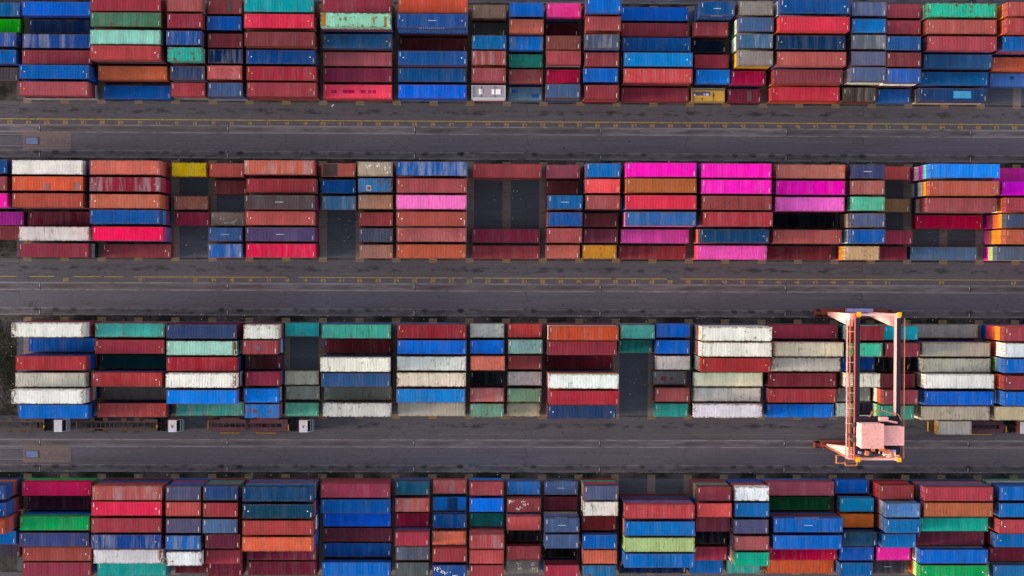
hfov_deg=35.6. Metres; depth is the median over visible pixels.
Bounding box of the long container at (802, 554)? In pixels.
[767,546,836,559]
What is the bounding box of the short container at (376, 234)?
[359,228,393,241]
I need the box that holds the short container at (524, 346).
[508,339,541,353]
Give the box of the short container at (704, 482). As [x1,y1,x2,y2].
[691,481,726,495]
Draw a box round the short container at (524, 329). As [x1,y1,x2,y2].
[508,323,541,337]
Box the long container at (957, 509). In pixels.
[920,501,992,516]
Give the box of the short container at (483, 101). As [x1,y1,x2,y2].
[471,87,504,101]
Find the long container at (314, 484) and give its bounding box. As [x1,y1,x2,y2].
[246,483,315,498]
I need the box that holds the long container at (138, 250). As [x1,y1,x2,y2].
[103,244,173,257]
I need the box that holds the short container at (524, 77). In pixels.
[508,69,542,84]
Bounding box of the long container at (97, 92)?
[27,86,98,99]
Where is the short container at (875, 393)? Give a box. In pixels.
[874,387,880,401]
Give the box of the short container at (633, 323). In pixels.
[617,323,650,325]
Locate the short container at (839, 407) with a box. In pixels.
[833,402,868,416]
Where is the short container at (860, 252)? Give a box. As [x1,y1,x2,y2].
[842,246,878,259]
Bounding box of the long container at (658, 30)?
[620,23,688,37]
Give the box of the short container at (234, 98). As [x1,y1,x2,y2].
[212,85,246,98]
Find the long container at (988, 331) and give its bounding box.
[986,325,1023,338]
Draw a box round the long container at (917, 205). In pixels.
[915,199,927,212]
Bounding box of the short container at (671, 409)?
[653,402,687,416]
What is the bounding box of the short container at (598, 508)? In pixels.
[583,500,617,515]
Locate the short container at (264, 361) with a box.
[247,354,282,368]
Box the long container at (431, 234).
[397,228,465,241]
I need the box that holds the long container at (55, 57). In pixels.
[22,50,94,65]
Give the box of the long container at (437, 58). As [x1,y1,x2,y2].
[398,51,466,66]
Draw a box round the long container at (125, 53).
[90,45,162,61]
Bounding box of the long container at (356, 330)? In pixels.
[322,324,390,338]
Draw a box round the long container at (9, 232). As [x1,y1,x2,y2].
[0,226,23,239]
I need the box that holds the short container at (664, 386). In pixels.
[653,386,685,399]
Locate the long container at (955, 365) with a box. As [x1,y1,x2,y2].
[918,358,990,371]
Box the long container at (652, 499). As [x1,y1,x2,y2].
[621,498,689,511]
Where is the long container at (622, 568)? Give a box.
[618,557,685,572]
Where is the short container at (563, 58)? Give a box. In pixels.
[546,51,580,65]
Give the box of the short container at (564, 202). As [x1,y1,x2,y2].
[547,195,581,209]
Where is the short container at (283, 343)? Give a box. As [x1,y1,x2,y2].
[279,338,284,351]
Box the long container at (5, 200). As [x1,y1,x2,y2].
[0,193,10,207]
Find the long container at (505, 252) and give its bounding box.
[472,245,539,258]
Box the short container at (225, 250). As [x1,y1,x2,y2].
[208,244,243,257]
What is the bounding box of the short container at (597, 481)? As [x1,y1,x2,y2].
[581,480,615,493]
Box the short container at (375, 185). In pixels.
[358,178,392,192]
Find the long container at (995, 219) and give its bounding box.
[992,215,1023,228]
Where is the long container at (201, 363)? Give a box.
[167,356,238,370]
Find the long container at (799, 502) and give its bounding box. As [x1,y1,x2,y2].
[767,496,830,509]
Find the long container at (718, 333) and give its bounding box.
[700,326,771,340]
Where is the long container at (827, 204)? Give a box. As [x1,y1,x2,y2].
[773,197,843,211]
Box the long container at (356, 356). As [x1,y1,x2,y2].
[322,356,390,356]
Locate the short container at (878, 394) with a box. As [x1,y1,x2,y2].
[877,388,910,402]
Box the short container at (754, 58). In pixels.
[736,51,772,66]
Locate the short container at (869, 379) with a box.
[843,372,879,386]
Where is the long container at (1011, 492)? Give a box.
[995,485,1023,499]
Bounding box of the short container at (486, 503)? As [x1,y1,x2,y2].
[470,496,502,511]
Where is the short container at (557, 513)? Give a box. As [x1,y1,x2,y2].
[543,512,576,525]
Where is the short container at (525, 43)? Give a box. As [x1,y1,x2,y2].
[509,36,542,51]
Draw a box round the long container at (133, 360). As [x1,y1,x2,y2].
[101,354,170,367]
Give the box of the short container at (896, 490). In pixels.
[876,483,913,498]
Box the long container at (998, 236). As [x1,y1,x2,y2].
[996,230,1005,243]
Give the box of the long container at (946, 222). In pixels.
[912,215,982,228]
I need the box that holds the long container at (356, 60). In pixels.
[323,52,392,67]
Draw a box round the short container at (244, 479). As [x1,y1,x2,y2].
[212,478,246,484]
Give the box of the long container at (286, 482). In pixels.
[248,481,317,496]
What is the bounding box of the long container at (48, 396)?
[11,388,85,403]
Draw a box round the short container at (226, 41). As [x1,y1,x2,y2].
[208,34,244,49]
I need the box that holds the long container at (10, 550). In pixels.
[0,543,21,556]
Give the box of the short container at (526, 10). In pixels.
[509,3,543,18]
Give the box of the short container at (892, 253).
[879,247,906,259]
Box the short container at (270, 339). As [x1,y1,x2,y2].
[246,339,280,353]
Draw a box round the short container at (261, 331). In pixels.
[243,324,279,338]
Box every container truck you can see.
[0,417,69,432]
[76,417,183,432]
[208,417,312,432]
[927,419,1023,434]
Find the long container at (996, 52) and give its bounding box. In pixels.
[994,39,1023,53]
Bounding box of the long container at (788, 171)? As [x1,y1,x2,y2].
[773,164,844,178]
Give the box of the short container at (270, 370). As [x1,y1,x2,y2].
[248,370,282,383]
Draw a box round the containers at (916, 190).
[0,0,1023,575]
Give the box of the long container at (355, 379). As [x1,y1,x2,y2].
[321,372,390,386]
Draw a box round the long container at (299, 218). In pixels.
[245,211,315,225]
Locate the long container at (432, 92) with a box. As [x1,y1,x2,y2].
[398,84,466,99]
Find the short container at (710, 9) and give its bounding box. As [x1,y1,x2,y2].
[698,1,734,17]
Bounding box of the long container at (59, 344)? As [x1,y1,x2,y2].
[29,337,99,351]
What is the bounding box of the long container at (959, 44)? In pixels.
[924,36,996,51]
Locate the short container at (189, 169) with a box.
[172,163,208,176]
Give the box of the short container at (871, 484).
[870,479,905,493]
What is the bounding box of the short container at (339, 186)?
[322,180,356,193]
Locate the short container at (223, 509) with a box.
[203,501,239,516]
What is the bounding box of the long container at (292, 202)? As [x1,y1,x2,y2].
[244,195,315,209]
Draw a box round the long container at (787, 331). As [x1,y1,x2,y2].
[768,324,837,338]
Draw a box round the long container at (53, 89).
[19,81,91,96]
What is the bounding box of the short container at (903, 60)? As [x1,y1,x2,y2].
[884,53,920,67]
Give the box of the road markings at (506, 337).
[24,5,1020,573]
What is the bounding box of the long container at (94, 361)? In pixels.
[49,354,96,367]
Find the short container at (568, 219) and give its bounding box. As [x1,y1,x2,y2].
[547,212,581,226]
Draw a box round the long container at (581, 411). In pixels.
[547,404,615,418]
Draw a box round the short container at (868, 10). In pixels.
[849,2,886,17]
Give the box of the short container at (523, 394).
[507,387,540,401]
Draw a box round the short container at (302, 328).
[285,322,319,336]
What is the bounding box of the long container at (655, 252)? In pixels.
[617,246,685,259]
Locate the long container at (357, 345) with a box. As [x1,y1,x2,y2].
[324,339,391,352]
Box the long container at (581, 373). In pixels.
[548,372,616,373]
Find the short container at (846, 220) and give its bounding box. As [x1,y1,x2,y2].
[844,214,869,227]
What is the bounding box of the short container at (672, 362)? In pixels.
[655,355,689,369]
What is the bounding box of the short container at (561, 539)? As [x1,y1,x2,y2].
[544,532,578,547]
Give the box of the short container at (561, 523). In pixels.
[544,516,578,531]
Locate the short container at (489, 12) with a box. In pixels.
[472,4,505,20]
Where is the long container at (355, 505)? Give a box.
[321,497,390,512]
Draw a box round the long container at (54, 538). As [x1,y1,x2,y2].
[19,531,91,546]
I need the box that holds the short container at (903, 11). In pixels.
[883,4,920,19]
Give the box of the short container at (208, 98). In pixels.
[174,97,209,99]
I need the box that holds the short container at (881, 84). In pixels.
[879,83,915,85]
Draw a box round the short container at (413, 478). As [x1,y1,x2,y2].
[396,477,429,478]
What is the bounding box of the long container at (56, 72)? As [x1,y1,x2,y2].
[19,65,91,80]
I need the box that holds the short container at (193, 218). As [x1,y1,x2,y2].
[176,212,210,225]
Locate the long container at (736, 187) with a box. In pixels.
[700,180,770,194]
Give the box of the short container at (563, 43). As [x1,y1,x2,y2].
[546,36,580,50]
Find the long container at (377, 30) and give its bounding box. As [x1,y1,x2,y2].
[322,17,392,31]
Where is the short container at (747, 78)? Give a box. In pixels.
[729,71,764,85]
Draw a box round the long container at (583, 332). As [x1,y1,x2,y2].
[548,326,618,340]
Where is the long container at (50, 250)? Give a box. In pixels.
[19,243,91,257]
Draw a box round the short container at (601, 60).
[584,52,618,67]
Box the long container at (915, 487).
[913,481,981,496]
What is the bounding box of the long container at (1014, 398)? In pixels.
[1000,391,1023,405]
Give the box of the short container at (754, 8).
[737,1,772,16]
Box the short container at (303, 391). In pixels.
[286,385,320,398]
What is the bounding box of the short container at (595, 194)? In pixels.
[583,181,616,194]
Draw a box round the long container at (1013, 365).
[1000,358,1023,372]
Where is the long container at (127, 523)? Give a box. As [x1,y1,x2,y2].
[91,516,163,531]
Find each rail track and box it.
[0,135,22,146]
[0,448,22,459]
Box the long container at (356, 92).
[323,84,392,99]
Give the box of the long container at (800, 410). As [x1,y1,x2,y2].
[764,403,833,417]
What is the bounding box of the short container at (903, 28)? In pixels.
[883,20,920,35]
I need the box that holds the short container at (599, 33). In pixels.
[585,32,618,33]
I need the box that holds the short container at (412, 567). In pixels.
[395,560,429,575]
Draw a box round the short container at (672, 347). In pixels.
[654,339,689,353]
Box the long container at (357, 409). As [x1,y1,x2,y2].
[323,402,391,416]
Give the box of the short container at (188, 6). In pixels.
[167,0,204,13]
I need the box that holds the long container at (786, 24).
[777,16,849,32]
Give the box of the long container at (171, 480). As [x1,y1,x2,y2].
[104,478,172,483]
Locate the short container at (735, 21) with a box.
[734,19,768,34]
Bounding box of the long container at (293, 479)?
[252,477,319,491]
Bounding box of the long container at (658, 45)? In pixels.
[621,37,690,52]
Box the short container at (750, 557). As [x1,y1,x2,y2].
[733,550,768,565]
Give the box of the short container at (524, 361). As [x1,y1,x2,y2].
[508,355,541,368]
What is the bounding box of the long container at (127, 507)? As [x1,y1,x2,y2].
[91,500,163,515]
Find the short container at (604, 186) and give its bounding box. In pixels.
[585,179,619,193]
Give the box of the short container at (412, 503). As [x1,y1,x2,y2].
[395,496,429,511]
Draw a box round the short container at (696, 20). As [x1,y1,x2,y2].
[694,6,729,21]
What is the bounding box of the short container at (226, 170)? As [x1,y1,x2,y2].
[209,163,245,177]
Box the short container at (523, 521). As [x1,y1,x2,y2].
[507,514,540,529]
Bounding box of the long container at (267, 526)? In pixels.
[242,518,313,534]
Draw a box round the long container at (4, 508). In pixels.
[0,501,9,516]
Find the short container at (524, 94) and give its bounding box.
[508,87,541,101]
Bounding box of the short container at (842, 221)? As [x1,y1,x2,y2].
[841,214,843,227]
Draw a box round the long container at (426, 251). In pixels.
[396,244,465,258]
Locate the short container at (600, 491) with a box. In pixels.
[583,484,617,499]
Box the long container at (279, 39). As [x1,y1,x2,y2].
[244,32,315,47]
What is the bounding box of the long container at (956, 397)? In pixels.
[921,390,993,404]
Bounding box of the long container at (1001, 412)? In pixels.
[990,405,1023,419]
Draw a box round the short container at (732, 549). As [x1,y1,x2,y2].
[731,547,733,562]
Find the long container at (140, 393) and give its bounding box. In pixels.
[103,385,169,399]
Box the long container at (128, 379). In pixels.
[92,372,164,386]
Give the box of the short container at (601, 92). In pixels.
[584,85,618,99]
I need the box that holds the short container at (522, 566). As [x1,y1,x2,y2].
[506,558,538,572]
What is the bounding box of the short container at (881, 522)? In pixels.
[879,515,885,529]
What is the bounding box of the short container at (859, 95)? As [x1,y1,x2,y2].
[840,88,876,102]
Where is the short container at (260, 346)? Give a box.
[243,340,278,353]
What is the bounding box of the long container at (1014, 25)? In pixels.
[1002,18,1023,33]
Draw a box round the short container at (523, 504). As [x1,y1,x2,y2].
[507,497,540,511]
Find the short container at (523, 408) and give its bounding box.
[506,402,539,416]
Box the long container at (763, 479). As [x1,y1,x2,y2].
[761,478,829,482]
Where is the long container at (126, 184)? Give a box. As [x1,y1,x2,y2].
[90,177,162,191]
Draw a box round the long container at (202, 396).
[166,389,238,403]
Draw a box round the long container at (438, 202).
[396,195,466,209]
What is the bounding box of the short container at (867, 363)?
[838,356,874,370]
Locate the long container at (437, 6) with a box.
[398,0,467,13]
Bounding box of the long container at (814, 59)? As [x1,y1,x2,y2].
[774,52,845,67]
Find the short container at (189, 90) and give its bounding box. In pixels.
[171,83,207,97]
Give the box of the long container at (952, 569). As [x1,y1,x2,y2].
[916,563,987,575]
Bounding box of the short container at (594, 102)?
[582,89,615,102]
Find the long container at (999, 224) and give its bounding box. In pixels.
[997,214,1001,227]
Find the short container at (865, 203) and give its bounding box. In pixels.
[847,197,884,210]
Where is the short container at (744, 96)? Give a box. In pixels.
[726,89,760,103]
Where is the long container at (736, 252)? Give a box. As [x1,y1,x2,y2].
[696,246,766,259]
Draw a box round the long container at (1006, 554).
[985,545,1023,560]
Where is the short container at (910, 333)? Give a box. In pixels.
[884,326,917,339]
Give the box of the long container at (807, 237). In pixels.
[771,230,841,243]
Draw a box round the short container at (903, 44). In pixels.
[883,36,920,51]
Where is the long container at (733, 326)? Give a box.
[698,326,768,339]
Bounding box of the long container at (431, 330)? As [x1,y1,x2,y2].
[397,324,465,337]
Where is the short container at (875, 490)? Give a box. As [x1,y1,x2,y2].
[873,482,907,496]
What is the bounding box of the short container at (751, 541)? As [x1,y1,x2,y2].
[733,534,768,549]
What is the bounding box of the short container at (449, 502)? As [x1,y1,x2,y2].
[433,495,465,510]
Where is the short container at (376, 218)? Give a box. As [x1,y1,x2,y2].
[359,212,393,225]
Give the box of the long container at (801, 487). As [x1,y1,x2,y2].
[764,480,833,495]
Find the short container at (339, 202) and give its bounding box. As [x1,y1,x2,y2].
[322,196,356,209]
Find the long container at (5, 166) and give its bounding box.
[0,159,10,173]
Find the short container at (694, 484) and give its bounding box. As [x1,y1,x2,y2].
[693,483,727,497]
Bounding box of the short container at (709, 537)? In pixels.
[693,531,725,543]
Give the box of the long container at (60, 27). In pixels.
[29,19,95,33]
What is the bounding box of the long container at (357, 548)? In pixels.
[323,541,391,556]
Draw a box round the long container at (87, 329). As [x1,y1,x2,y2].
[17,322,89,336]
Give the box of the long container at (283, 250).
[246,244,316,257]
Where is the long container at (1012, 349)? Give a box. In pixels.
[1001,343,1023,356]
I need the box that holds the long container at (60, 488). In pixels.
[22,480,93,495]
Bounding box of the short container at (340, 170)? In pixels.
[321,163,356,177]
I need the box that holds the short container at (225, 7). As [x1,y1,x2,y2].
[208,0,243,15]
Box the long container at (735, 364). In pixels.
[699,357,770,371]
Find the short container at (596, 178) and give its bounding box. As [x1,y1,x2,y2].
[584,165,618,178]
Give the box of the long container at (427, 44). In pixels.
[399,38,466,50]
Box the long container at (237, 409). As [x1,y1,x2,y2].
[176,401,245,415]
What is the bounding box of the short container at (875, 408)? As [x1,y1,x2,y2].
[874,403,881,415]
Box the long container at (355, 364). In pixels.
[320,357,390,371]
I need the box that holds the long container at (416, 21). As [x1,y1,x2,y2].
[397,13,467,29]
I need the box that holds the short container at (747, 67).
[734,53,768,68]
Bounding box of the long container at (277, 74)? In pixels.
[247,66,316,81]
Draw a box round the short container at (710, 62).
[693,54,728,69]
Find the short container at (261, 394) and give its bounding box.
[244,388,279,402]
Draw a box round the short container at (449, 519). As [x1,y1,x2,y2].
[433,512,466,527]
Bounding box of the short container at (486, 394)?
[470,387,503,401]
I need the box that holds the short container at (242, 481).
[209,480,243,495]
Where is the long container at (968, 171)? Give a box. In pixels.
[926,164,999,178]
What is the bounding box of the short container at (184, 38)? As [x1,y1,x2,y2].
[166,31,203,46]
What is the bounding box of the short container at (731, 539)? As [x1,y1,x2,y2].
[730,532,734,547]
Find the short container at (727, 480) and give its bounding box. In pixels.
[726,479,760,483]
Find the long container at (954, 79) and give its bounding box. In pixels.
[917,72,987,86]
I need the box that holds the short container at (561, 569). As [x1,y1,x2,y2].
[544,563,578,575]
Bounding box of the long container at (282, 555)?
[248,544,316,559]
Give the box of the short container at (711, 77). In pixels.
[694,69,729,84]
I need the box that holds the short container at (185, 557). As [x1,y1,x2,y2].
[166,549,203,565]
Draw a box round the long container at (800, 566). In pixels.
[764,560,833,572]
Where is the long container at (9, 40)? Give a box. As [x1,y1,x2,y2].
[0,33,19,47]
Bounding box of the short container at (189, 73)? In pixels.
[170,66,206,81]
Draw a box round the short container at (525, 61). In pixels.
[509,54,542,69]
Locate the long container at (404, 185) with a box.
[397,178,466,192]
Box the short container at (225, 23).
[207,16,243,31]
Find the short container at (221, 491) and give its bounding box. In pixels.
[203,484,239,499]
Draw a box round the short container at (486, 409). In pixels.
[470,402,503,416]
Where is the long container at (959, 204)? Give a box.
[923,198,995,211]
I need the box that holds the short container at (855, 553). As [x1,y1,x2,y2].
[837,546,873,559]
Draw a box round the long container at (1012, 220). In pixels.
[1002,214,1023,227]
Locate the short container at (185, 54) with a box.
[167,47,204,62]
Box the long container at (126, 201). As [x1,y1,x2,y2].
[90,194,162,208]
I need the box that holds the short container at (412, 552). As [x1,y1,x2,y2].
[396,544,429,559]
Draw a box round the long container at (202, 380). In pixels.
[166,373,238,387]
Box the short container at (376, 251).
[359,245,393,258]
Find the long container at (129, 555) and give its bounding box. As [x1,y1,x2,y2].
[94,547,165,562]
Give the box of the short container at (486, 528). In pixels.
[470,527,503,529]
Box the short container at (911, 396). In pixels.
[880,389,917,403]
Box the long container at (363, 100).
[326,87,393,100]
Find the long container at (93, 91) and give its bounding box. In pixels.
[25,84,95,98]
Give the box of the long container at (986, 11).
[924,3,996,19]
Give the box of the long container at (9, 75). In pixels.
[0,67,21,82]
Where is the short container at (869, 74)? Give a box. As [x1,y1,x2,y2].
[848,67,885,82]
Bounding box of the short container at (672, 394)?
[654,387,688,401]
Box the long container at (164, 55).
[94,48,165,62]
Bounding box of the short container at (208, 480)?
[175,479,209,481]
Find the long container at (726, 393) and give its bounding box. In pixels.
[692,387,760,400]
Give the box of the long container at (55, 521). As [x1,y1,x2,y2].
[20,514,92,529]
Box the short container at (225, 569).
[208,560,243,575]
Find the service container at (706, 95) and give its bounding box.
[689,88,724,102]
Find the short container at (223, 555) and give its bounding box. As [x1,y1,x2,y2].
[205,547,241,563]
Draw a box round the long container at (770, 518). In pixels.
[769,514,838,528]
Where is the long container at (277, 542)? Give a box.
[242,535,313,550]
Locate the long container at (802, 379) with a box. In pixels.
[766,372,835,386]
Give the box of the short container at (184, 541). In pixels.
[166,533,202,549]
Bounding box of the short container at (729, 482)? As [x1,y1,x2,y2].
[728,481,762,484]
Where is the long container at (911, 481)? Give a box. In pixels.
[909,479,977,484]
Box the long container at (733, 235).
[698,229,768,242]
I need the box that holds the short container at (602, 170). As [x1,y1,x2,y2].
[585,163,620,177]
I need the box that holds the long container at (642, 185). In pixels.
[625,178,696,192]
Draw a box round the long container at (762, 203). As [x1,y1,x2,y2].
[700,196,771,210]
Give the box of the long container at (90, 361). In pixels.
[24,354,92,368]
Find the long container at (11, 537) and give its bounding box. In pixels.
[0,528,19,543]
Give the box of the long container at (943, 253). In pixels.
[907,247,976,260]
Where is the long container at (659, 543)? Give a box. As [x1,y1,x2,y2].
[624,535,694,551]
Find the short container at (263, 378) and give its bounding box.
[245,371,281,385]
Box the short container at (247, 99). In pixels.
[213,87,248,100]
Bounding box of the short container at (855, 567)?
[836,560,872,575]
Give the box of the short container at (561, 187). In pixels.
[545,181,578,194]
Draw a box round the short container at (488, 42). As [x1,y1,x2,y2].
[472,35,505,50]
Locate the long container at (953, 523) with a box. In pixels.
[917,515,987,530]
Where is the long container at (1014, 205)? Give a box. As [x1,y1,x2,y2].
[1001,198,1023,211]
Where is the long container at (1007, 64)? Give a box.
[988,57,1023,72]
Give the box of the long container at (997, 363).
[996,357,1023,371]
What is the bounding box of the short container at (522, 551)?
[506,544,540,559]
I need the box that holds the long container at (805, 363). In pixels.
[769,357,839,370]
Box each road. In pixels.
[0,101,1023,129]
[0,124,1023,137]
[0,132,1023,154]
[0,150,1023,162]
[0,258,1023,285]
[0,282,1023,293]
[0,290,1023,310]
[0,307,1023,317]
[0,415,1023,440]
[0,439,1023,448]
[0,447,1023,464]
[0,464,1023,472]
[0,572,915,575]
[205,0,1023,5]
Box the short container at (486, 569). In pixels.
[470,564,503,575]
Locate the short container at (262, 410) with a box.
[245,403,280,417]
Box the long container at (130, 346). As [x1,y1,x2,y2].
[95,339,166,353]
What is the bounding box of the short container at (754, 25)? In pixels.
[737,17,773,33]
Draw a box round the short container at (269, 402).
[247,402,282,415]
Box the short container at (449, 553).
[433,546,466,561]
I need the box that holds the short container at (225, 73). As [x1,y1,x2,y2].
[207,65,243,80]
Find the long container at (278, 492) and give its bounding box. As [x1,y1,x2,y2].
[242,485,313,500]
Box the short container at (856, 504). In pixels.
[837,496,873,511]
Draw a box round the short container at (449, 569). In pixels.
[432,563,466,575]
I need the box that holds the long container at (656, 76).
[622,69,691,83]
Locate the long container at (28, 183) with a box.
[12,176,85,190]
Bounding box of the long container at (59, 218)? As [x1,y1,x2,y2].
[29,212,100,225]
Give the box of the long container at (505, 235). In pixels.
[472,229,539,242]
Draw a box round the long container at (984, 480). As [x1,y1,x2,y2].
[982,479,1023,483]
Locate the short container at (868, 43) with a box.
[848,35,885,50]
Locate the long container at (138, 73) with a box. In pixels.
[98,66,169,81]
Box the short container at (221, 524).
[203,517,239,532]
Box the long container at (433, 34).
[400,34,467,35]
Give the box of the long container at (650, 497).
[620,496,687,510]
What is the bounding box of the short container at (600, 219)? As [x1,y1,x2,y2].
[583,213,617,226]
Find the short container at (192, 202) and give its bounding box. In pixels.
[174,196,210,209]
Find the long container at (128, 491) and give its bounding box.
[92,484,164,499]
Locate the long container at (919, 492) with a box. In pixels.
[917,483,986,498]
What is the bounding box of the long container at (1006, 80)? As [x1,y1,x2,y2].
[985,73,1023,87]
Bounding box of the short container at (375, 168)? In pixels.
[358,162,392,176]
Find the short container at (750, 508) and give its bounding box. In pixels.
[733,501,768,516]
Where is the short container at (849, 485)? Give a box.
[832,478,868,492]
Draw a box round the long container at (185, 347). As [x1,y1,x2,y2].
[167,340,238,354]
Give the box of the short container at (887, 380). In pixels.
[880,373,914,387]
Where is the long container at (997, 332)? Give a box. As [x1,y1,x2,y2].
[995,326,1023,339]
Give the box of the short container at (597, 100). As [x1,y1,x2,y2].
[583,87,616,101]
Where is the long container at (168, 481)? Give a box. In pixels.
[100,480,169,484]
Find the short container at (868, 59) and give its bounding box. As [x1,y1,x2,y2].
[848,51,885,66]
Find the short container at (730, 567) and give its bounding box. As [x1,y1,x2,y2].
[724,557,759,572]
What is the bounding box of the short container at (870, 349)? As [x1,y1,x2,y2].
[845,342,882,356]
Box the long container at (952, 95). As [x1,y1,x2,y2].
[916,88,986,102]
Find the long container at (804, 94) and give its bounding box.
[769,87,839,101]
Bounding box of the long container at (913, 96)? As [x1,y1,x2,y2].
[912,90,981,104]
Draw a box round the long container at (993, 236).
[991,230,995,243]
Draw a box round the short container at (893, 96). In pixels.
[874,89,910,103]
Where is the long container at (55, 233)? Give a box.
[19,227,91,240]
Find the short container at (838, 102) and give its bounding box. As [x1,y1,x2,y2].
[837,89,871,103]
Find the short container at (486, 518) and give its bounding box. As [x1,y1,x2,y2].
[470,512,502,526]
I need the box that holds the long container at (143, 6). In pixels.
[90,0,162,12]
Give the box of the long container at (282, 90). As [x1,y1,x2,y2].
[247,82,317,97]
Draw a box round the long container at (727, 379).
[693,372,761,385]
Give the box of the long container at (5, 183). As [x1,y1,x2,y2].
[0,176,10,190]
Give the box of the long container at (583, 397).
[548,390,618,404]
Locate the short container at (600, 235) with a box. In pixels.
[583,229,617,242]
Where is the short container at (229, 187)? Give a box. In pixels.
[213,181,248,194]
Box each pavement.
[17,19,1023,104]
[17,176,1023,260]
[17,321,1023,415]
[17,478,986,570]
[23,4,1020,574]
[23,133,70,148]
[23,446,70,462]
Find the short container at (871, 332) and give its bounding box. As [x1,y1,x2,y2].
[846,326,883,339]
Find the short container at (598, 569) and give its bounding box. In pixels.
[581,563,615,575]
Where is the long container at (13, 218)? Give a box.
[0,212,26,225]
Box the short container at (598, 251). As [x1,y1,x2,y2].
[582,245,615,258]
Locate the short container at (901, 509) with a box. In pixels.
[882,501,919,516]
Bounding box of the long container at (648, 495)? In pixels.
[618,494,685,508]
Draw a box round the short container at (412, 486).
[395,479,429,494]
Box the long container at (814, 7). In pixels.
[777,0,849,15]
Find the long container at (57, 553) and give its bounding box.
[22,545,93,560]
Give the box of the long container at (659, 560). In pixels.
[623,551,693,567]
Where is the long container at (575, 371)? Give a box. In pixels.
[547,371,615,385]
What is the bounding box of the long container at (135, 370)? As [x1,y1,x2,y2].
[100,370,169,372]
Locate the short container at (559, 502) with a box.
[543,495,576,509]
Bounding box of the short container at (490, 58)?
[472,51,505,66]
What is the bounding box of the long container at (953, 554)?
[916,547,987,563]
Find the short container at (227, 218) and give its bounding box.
[211,212,246,225]
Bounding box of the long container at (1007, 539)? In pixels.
[991,531,1023,546]
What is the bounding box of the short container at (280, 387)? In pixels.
[246,386,281,400]
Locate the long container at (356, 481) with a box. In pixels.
[322,480,390,481]
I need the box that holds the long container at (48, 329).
[11,322,85,336]
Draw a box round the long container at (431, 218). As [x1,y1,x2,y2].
[396,212,466,225]
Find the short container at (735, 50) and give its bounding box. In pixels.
[734,37,769,51]
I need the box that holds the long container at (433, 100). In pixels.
[400,100,466,100]
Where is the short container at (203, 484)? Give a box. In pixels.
[169,483,205,485]
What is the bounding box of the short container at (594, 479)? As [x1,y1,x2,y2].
[580,478,613,492]
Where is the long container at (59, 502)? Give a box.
[28,495,92,508]
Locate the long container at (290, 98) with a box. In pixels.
[250,86,318,99]
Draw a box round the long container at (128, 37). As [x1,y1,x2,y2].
[90,30,162,45]
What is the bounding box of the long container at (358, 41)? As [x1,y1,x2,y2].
[323,34,392,49]
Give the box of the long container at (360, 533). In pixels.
[324,526,391,541]
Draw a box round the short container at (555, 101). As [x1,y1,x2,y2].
[544,88,577,101]
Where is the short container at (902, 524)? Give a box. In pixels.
[883,517,919,532]
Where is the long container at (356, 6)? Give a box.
[322,0,391,13]
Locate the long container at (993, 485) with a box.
[991,483,1023,497]
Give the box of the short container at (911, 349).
[882,342,919,356]
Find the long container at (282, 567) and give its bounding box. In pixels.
[248,559,317,574]
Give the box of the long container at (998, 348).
[996,342,1023,355]
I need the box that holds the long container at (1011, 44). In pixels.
[998,36,1023,51]
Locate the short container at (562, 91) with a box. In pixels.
[545,84,579,98]
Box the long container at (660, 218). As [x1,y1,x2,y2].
[625,212,695,225]
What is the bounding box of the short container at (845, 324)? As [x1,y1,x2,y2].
[837,324,870,337]
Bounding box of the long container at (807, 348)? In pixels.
[772,342,843,356]
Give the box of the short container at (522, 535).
[506,528,538,541]
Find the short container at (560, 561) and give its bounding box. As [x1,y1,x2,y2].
[544,560,577,562]
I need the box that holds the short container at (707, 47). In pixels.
[691,39,725,54]
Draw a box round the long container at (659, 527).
[624,519,694,535]
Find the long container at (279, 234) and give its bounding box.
[246,227,315,241]
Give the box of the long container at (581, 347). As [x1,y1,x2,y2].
[547,340,616,354]
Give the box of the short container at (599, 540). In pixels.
[582,533,616,548]
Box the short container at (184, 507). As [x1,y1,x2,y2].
[166,500,202,515]
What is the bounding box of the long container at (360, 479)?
[324,478,391,491]
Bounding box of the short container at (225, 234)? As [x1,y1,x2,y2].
[208,227,243,241]
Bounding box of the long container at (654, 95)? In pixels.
[620,88,688,102]
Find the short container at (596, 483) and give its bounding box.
[582,482,616,496]
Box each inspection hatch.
[25,137,37,144]
[25,450,37,457]
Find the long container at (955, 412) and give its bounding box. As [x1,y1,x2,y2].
[918,405,989,419]
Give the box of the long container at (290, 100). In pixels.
[251,86,320,100]
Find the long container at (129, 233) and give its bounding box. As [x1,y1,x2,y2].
[93,227,165,240]
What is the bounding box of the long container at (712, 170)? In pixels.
[699,163,770,178]
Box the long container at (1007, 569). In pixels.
[989,563,1023,575]
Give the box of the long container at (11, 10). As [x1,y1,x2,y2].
[0,3,23,18]
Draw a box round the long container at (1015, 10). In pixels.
[1003,2,1023,17]
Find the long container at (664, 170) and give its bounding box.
[625,163,695,177]
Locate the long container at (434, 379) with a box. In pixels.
[397,372,465,386]
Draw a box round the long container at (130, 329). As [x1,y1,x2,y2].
[95,323,166,336]
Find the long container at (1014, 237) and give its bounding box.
[1001,230,1023,243]
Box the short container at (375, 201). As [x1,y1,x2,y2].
[358,195,392,208]
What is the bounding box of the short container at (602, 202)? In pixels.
[585,195,619,209]
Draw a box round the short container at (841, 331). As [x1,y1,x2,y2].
[840,325,842,338]
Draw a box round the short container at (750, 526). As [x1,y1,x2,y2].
[732,517,767,533]
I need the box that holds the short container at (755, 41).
[736,34,772,49]
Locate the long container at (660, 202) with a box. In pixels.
[625,195,695,209]
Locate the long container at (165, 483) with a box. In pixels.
[97,482,167,496]
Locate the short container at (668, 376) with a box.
[651,370,686,384]
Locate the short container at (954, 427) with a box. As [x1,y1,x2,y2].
[934,420,971,434]
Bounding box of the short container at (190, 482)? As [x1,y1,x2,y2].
[172,481,207,482]

